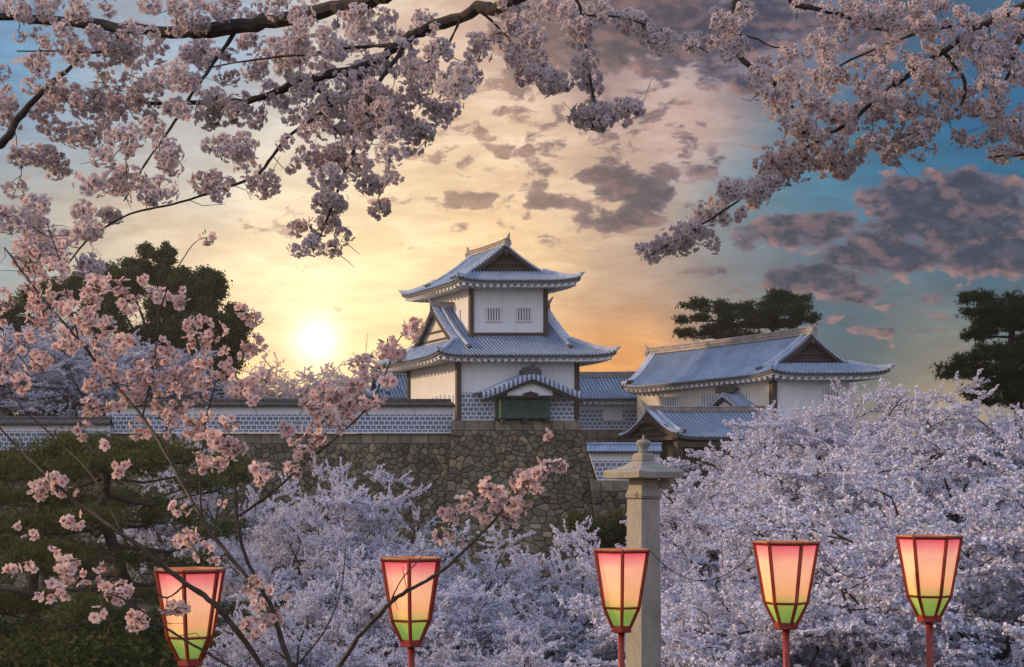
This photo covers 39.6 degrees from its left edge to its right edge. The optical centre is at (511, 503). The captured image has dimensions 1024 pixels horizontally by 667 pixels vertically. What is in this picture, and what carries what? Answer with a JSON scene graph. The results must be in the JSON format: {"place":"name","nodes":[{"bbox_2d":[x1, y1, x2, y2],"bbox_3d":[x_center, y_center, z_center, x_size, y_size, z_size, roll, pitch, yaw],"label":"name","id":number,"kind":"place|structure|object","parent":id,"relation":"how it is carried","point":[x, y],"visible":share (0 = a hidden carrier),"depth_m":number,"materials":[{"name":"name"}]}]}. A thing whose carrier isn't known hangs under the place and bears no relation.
{"place":"outdoors","nodes":[
{"label":"outdoors","id":0,"kind":"place"},
{"bbox_2d":[0,447,1019,660],"bbox_3d":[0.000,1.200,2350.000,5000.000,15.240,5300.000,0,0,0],"label":"ground","id":1,"kind":"structure","parent":0,"point":[145,606],"depth_m":114.16,"materials":[{"name":"green plant"}]},
{"bbox_2d":[0,450,59,593],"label":"stone wall","id":2,"kind":"structure","parent":1,"relation":"on","point":[18,582],"depth_m":126.28,"materials":[{"name":"grey stone"}]},
{"bbox_2d":[0,416,113,449],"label":"plaster wall","id":3,"kind":"structure","parent":2,"relation":"on","point":[12,426],"depth_m":128.74,"materials":[{"name":"tile"}]},
{"bbox_2d":[0,344,62,409],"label":"cherry tree","id":4,"kind":"object","parent":1,"relation":"on","point":[18,368],"visible":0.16,"depth_m":137.59,"materials":[{"name":"pink plant"}]},
{"bbox_2d":[0,614,76,645],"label":"shrub","id":5,"kind":"object","parent":1,"relation":"on","point":[6,630],"visible":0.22,"depth_m":71.56,"materials":[{"name":"green plant"}]},
{"bbox_2d":[0,636,90,666],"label":"shrub","id":6,"kind":"object","parent":1,"relation":"on","point":[32,660],"visible":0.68,"depth_m":53.22,"materials":[{"name":"green plant"}]},
{"bbox_2d":[0,326,120,433],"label":"cherry tree","id":7,"kind":"object","parent":1,"relation":"on","point":[12,414],"visible":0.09,"depth_m":140.77,"materials":[{"name":"pink plant"}]},
{"bbox_2d":[0,309,135,433],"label":"cherry tree","id":8,"kind":"object","parent":1,"relation":"on","point":[50,351],"visible":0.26,"depth_m":137.58,"materials":[{"name":"pink plant"}]},
{"bbox_2d":[0,269,137,368],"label":"evergreen tree","id":9,"kind":"object","parent":1,"relation":"on","point":[108,306],"visible":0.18,"depth_m":148.91,"materials":[{"name":"green plant"}]},
{"bbox_2d":[0,624,164,666],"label":"shrub","id":10,"kind":"object","parent":1,"relation":"on","point":[47,640],"visible":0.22,"depth_m":54.99,"materials":[{"name":"green plant"}]},
{"bbox_2d":[11,605,166,643],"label":"shrub","id":11,"kind":"object","parent":1,"relation":"on","point":[90,628],"visible":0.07,"depth_m":69.68,"materials":[{"name":"green plant"}]},
{"bbox_2d":[0,335,235,433],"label":"cherry tree","id":12,"kind":"object","parent":1,"relation":"on","point":[36,408],"visible":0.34,"depth_m":136.75,"materials":[{"name":"pink plant"}]},
{"bbox_2d":[0,425,259,623],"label":"pine tree","id":13,"kind":"object","parent":1,"relation":"on","point":[149,594],"visible":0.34,"depth_m":78.57,"materials":[{"name":"green plant"}]},
{"bbox_2d":[43,626,221,666],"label":"shrub","id":14,"kind":"object","parent":1,"relation":"on","point":[103,657],"visible":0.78,"depth_m":51.47,"materials":[{"name":"green plant"}]},
{"bbox_2d":[0,425,272,652],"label":"pine tree","id":15,"kind":"object","parent":1,"relation":"on","point":[148,463],"visible":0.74,"depth_m":61.92,"materials":[{"name":"green plant"}]},
{"bbox_2d":[60,328,217,433],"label":"cherry tree","id":16,"kind":"object","parent":1,"relation":"on","point":[136,349],"visible":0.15,"depth_m":138.30,"materials":[{"name":"pink plant"}]},
{"bbox_2d":[125,621,232,664],"bbox_3d":[-12.970,7.299,56.835,7.771,5.034,5.224,0,0,0],"label":"shrub","id":17,"kind":"object","parent":1,"relation":"on","point":[161,642],"visible":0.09,"depth_m":57.41,"materials":[{"name":"green plant"}]},
{"bbox_2d":[102,240,258,398],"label":"evergreen tree","id":18,"kind":"object","parent":1,"relation":"on","point":[209,285],"visible":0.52,"depth_m":149.40,"materials":[{"name":"green plant"}]},
{"bbox_2d":[154,566,225,666],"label":"pole lantern","id":19,"kind":"object","parent":1,"relation":"on","point":[200,619],"visible":0.88,"depth_m":10.64,"materials":[{"name":"paper"}]},
{"bbox_2d":[97,406,292,595],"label":"cherry tree","id":20,"kind":"object","parent":1,"relation":"on","point":[164,534],"visible":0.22,"depth_m":99.62,"materials":[{"name":"pink plant"}]},
{"bbox_2d":[151,365,263,433],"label":"cherry tree","id":21,"kind":"object","parent":1,"relation":"on","point":[224,395],"visible":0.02,"depth_m":145.87,"materials":[{"name":"pink plant"}]},
{"bbox_2d":[47,434,450,601],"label":"stone wall","id":22,"kind":"structure","parent":1,"relation":"on","point":[425,458],"depth_m":130.54,"materials":[{"name":"grey stone"}]},
{"bbox_2d":[103,399,454,432],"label":"plaster wall","id":23,"kind":"structure","parent":22,"relation":"on","point":[401,416],"depth_m":130.94,"materials":[{"name":"tile"}]},
{"bbox_2d":[223,360,288,433],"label":"cherry tree","id":24,"kind":"object","parent":1,"relation":"on","point":[273,387],"visible":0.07,"depth_m":158.03,"materials":[{"name":"pink plant"}]},
{"bbox_2d":[214,628,335,654],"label":"shrub","id":25,"kind":"object","parent":1,"relation":"on","point":[272,636],"visible":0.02,"depth_m":65.69,"materials":[{"name":"green plant"}]},
{"bbox_2d":[0,223,568,666],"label":"cherry sapling","id":26,"kind":"object","parent":1,"relation":"on","point":[502,505],"visible":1,"depth_m":4.65,"materials":[{"name":"bark"},{"name":"pink blossom petals"}]},
{"bbox_2d":[208,497,360,648],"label":"cherry tree","id":27,"kind":"object","parent":1,"relation":"on","point":[234,577],"visible":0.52,"depth_m":83.39,"materials":[{"name":"white plant"}]},
{"bbox_2d":[226,350,359,433],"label":"cherry tree","id":28,"kind":"object","parent":1,"relation":"on","point":[291,390],"visible":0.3,"depth_m":162.91,"materials":[{"name":"pink plant"}]},
{"bbox_2d":[200,570,386,666],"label":"cherry tree","id":29,"kind":"object","parent":1,"relation":"on","point":[263,644],"visible":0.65,"depth_m":49.71,"materials":[{"name":"plant"}]},
{"bbox_2d":[227,455,437,618],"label":"cherry tree","id":30,"kind":"object","parent":1,"relation":"on","point":[362,518],"visible":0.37,"depth_m":89.52,"materials":[{"name":"plant"}]},
{"bbox_2d":[295,343,384,433],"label":"cherry tree","id":31,"kind":"object","parent":1,"relation":"on","point":[341,376],"visible":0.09,"depth_m":165.61,"materials":[{"name":"pink plant"}]},
{"bbox_2d":[0,0,710,278],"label":"cherry tree","id":32,"kind":"object","parent":1,"relation":"on","point":[369,108],"visible":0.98,"depth_m":6.98,"materials":[{"name":"pink plant"}]},
{"bbox_2d":[331,504,446,610],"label":"cherry tree","id":33,"kind":"object","parent":1,"relation":"on","point":[395,546],"visible":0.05,"depth_m":87.30,"materials":[{"name":"plant"}]},
{"bbox_2d":[231,543,548,666],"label":"cherry tree","id":34,"kind":"object","parent":1,"relation":"on","point":[449,596],"visible":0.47,"depth_m":53.69,"materials":[{"name":"white plant"}]},
{"bbox_2d":[356,365,450,433],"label":"gallery","id":35,"kind":"object","parent":1,"relation":"on","point":[395,392],"visible":0.19,"depth_m":148.25,"materials":[{"name":"grey tile"}]},
{"bbox_2d":[380,556,441,666],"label":"pole lantern","id":36,"kind":"object","parent":1,"relation":"on","point":[410,619],"visible":0.94,"depth_m":11.64,"materials":[{"name":"paper"}]},
{"bbox_2d":[365,623,476,666],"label":"cherry tree","id":37,"kind":"object","parent":1,"relation":"on","point":[417,664],"visible":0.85,"depth_m":44.37,"materials":[{"name":"plant"}]},
{"bbox_2d":[280,519,587,666],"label":"cherry tree","id":38,"kind":"object","parent":1,"relation":"on","point":[483,625],"visible":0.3,"depth_m":55.77,"materials":[{"name":"plant"}]},
{"bbox_2d":[415,613,605,666],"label":"cherry tree","id":39,"kind":"object","parent":1,"relation":"on","point":[517,652],"visible":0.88,"depth_m":47.08,"materials":[{"name":"white plant"}]},
{"bbox_2d":[440,420,595,603],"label":"stone wall","id":40,"kind":"structure","parent":1,"relation":"on","point":[480,449],"depth_m":128.39,"materials":[{"name":"grey stone"}]},
{"bbox_2d":[372,233,620,422],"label":"castle tower","id":41,"kind":"structure","parent":40,"relation":"on","point":[498,343],"depth_m":130.46,"materials":[{"name":"white paint"}]},
{"bbox_2d":[454,310,460,320],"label":"shuttered window","id":42,"kind":"structure","parent":41,"relation":"in","point":[458,312],"depth_m":133.29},
{"bbox_2d":[485,307,501,321],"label":"window","id":43,"kind":"structure","parent":41,"relation":"in","point":[493,314],"depth_m":131.16,"materials":[{"name":"white wood"}]},
{"bbox_2d":[515,307,532,321],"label":"window","id":44,"kind":"structure","parent":41,"relation":"in","point":[523,314],"depth_m":131.16,"materials":[{"name":"white wood"}]},
{"bbox_2d":[435,517,604,666],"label":"cherry tree","id":45,"kind":"object","parent":1,"relation":"on","point":[553,626],"visible":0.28,"depth_m":59.46,"materials":[{"name":"white plant"}]},
{"bbox_2d":[561,507,626,559],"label":"shrub","id":46,"kind":"object","parent":1,"relation":"on","point":[611,531],"visible":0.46,"depth_m":116.90,"materials":[{"name":"green plant"}]},
{"bbox_2d":[478,515,721,665],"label":"cherry tree","id":47,"kind":"object","parent":1,"relation":"on","point":[577,537],"visible":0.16,"depth_m":62.41,"materials":[{"name":"white plant"}]},
{"bbox_2d":[581,430,628,480],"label":"stone wall","id":48,"kind":"structure","parent":1,"relation":"on","point":[600,435],"depth_m":145.42,"materials":[{"name":"grey stone"}]},
{"bbox_2d":[580,371,636,429],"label":"link wing","id":49,"kind":"structure","parent":48,"relation":"on","point":[607,403],"depth_m":145.94,"materials":[{"name":"grey tile"}]},
{"bbox_2d":[602,408,622,420],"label":"window","id":50,"kind":"structure","parent":49,"relation":"in","point":[609,414],"depth_m":145.82,"materials":[{"name":"white paint"}]},
{"bbox_2d":[593,548,649,666],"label":"pole lantern","id":51,"kind":"object","parent":1,"relation":"on","point":[621,574],"visible":1,"depth_m":12.48,"materials":[{"name":"paper"}]},
{"bbox_2d":[650,551,753,580],"bbox_3d":[1.674,0.522,12.400,0.945,0.312,0.008,0,0,12],"label":"power cable","id":52,"kind":"object","parent":51,"relation":"hanging from","point":[705,580],"visible":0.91,"depth_m":12.39,"materials":[{"name":"black metal"}]},
{"bbox_2d":[589,481,682,545],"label":"stone wall","id":53,"kind":"structure","parent":1,"relation":"on","point":[608,495],"depth_m":125.29,"materials":[{"name":"grey stone"}]},
{"bbox_2d":[586,442,661,479],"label":"plaster wall","id":54,"kind":"structure","parent":53,"relation":"on","point":[607,455],"depth_m":125.54,"materials":[{"name":"paint"}]},
{"bbox_2d":[603,435,684,666],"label":"stone pillar","id":55,"kind":"structure","parent":1,"relation":"on","point":[643,471],"depth_m":13.90,"materials":[{"name":"grey stone"}]},
{"bbox_2d":[609,499,688,530],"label":"shrub","id":56,"kind":"object","parent":1,"relation":"on","point":[626,514],"visible":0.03,"depth_m":118.77,"materials":[{"name":"green plant"}]},
{"bbox_2d":[588,493,760,663],"bbox_3d":[8.388,4.308,61.205,9.648,9.456,11.220,0,0,10],"label":"cherry tree","id":57,"kind":"object","parent":1,"relation":"on","point":[690,558],"visible":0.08,"depth_m":59.45,"materials":[{"name":"plant"}]},
{"bbox_2d":[618,400,798,504],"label":"castle gate","id":58,"kind":"structure","parent":1,"relation":"on","point":[676,431],"depth_m":126.91,"materials":[{"name":"tile"}]},
{"bbox_2d":[671,295,771,340],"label":"pine tree","id":59,"kind":"object","parent":1,"relation":"on","point":[725,314],"visible":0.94,"depth_m":166.79,"materials":[{"name":"green plant"}]},
{"bbox_2d":[617,586,847,666],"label":"cherry tree","id":60,"kind":"object","parent":1,"relation":"on","point":[703,614],"visible":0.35,"depth_m":41.80,"materials":[{"name":"plant"}]},
{"bbox_2d":[622,417,886,572],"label":"cherry tree","id":61,"kind":"object","parent":1,"relation":"on","point":[756,452],"visible":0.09,"depth_m":78.61,"materials":[{"name":"pink plant"}]},
{"bbox_2d":[621,322,895,456],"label":"turret building","id":62,"kind":"structure","parent":1,"relation":"on","point":[802,365],"depth_m":129.75,"materials":[{"name":"grey tile"}]},
{"bbox_2d":[663,396,678,405],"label":"window","id":63,"kind":"structure","parent":62,"relation":"in","point":[668,401],"depth_m":137.59,"materials":[{"name":"white wood"}]},
{"bbox_2d":[699,393,714,405],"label":"window","id":64,"kind":"structure","parent":62,"relation":"in","point":[705,399],"depth_m":133.72,"materials":[{"name":"white wood"}]},
{"bbox_2d":[734,390,749,405],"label":"window","id":65,"kind":"structure","parent":62,"relation":"in","point":[746,393],"depth_m":129.60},
{"bbox_2d":[822,388,840,404],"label":"window","id":66,"kind":"structure","parent":62,"relation":"in","point":[828,391],"depth_m":126.85,"materials":[{"name":"white wood"}]},
{"bbox_2d":[554,476,967,666],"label":"cherry tree","id":67,"kind":"object","parent":1,"relation":"on","point":[737,572],"visible":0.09,"depth_m":51.60,"materials":[{"name":"plant"}]},
{"bbox_2d":[531,451,1023,666],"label":"cherry tree","id":68,"kind":"object","parent":1,"relation":"on","point":[1014,627],"visible":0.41,"depth_m":42.92,"materials":[{"name":"plant"}]},
{"bbox_2d":[736,286,821,331],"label":"pine tree","id":69,"kind":"object","parent":1,"relation":"on","point":[780,302],"visible":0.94,"depth_m":166.71,"materials":[{"name":"green plant"}]},
{"bbox_2d":[752,540,819,666],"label":"pole lantern","id":70,"kind":"object","parent":1,"relation":"on","point":[786,570],"visible":1,"depth_m":11.82,"materials":[{"name":"paper"}]},
{"bbox_2d":[691,399,899,533],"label":"cherry tree","id":71,"kind":"object","parent":1,"relation":"on","point":[802,433],"visible":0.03,"depth_m":97.40,"materials":[{"name":"pink plant"}]},
{"bbox_2d":[655,379,976,500],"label":"cherry tree","id":72,"kind":"object","parent":1,"relation":"on","point":[895,394],"visible":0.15,"depth_m":97.94,"materials":[{"name":"plant"}]},
{"bbox_2d":[661,587,975,666],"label":"cherry tree","id":73,"kind":"object","parent":1,"relation":"on","point":[864,648],"visible":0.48,"depth_m":40.26,"materials":[{"name":"plant"}]},
{"bbox_2d":[634,0,1023,265],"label":"cherry tree","id":74,"kind":"object","parent":1,"relation":"on","point":[774,173],"visible":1,"depth_m":7.39,"materials":[{"name":"pink plant"}]},
{"bbox_2d":[660,415,1022,594],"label":"cherry tree","id":75,"kind":"object","parent":1,"relation":"on","point":[790,478],"visible":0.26,"depth_m":70.29,"materials":[{"name":"plant"}]},
{"bbox_2d":[661,449,1023,666],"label":"cherry tree","id":76,"kind":"object","parent":1,"relation":"on","point":[867,619],"visible":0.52,"depth_m":41.80,"materials":[{"name":"white plant"}]},
{"bbox_2d":[739,429,1014,602],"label":"cherry tree","id":77,"kind":"object","parent":1,"relation":"on","point":[810,462],"visible":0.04,"depth_m":68.87,"materials":[{"name":"plant"}]},
{"bbox_2d":[748,378,1023,533],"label":"cherry tree","id":78,"kind":"object","parent":1,"relation":"on","point":[916,412],"visible":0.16,"depth_m":91.51,"materials":[{"name":"pink plant"}]},
{"bbox_2d":[751,409,1023,616],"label":"cherry tree","id":79,"kind":"object","parent":1,"relation":"on","point":[1001,510],"visible":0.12,"depth_m":70.41,"materials":[{"name":"pink plant"}]},
{"bbox_2d":[895,534,963,666],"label":"pole lantern","id":80,"kind":"object","parent":1,"relation":"on","point":[929,565],"visible":1,"depth_m":11.98,"materials":[{"name":"paper"}]},
{"bbox_2d":[819,547,896,577],"bbox_3d":[3.009,0.488,12.350,0.778,0.327,0.007,0,0,-7],"label":"power cable","id":81,"kind":"object","parent":80,"relation":"hanging from","point":[859,577],"visible":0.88,"depth_m":12.35,"materials":[{"name":"black metal"}]},
{"bbox_2d":[897,368,1023,523],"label":"cherry tree","id":82,"kind":"object","parent":1,"relation":"on","point":[967,421],"visible":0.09,"depth_m":90.34,"materials":[{"name":"pink plant"}]},
{"bbox_2d":[927,287,1023,439],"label":"pine tree","id":83,"kind":"object","parent":1,"relation":"on","point":[1006,371],"visible":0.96,"depth_m":103.10,"materials":[{"name":"green plant"}]},
{"bbox_2d":[927,411,1023,514],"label":"cherry tree","id":84,"kind":"object","parent":1,"relation":"on","point":[1006,428],"visible":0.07,"depth_m":91.76,"materials":[{"name":"pink plant"}]},
{"bbox_2d":[0,0,1023,445],"label":"sky","id":85,"kind":"structure","parent":0,"point":[885,254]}
]}

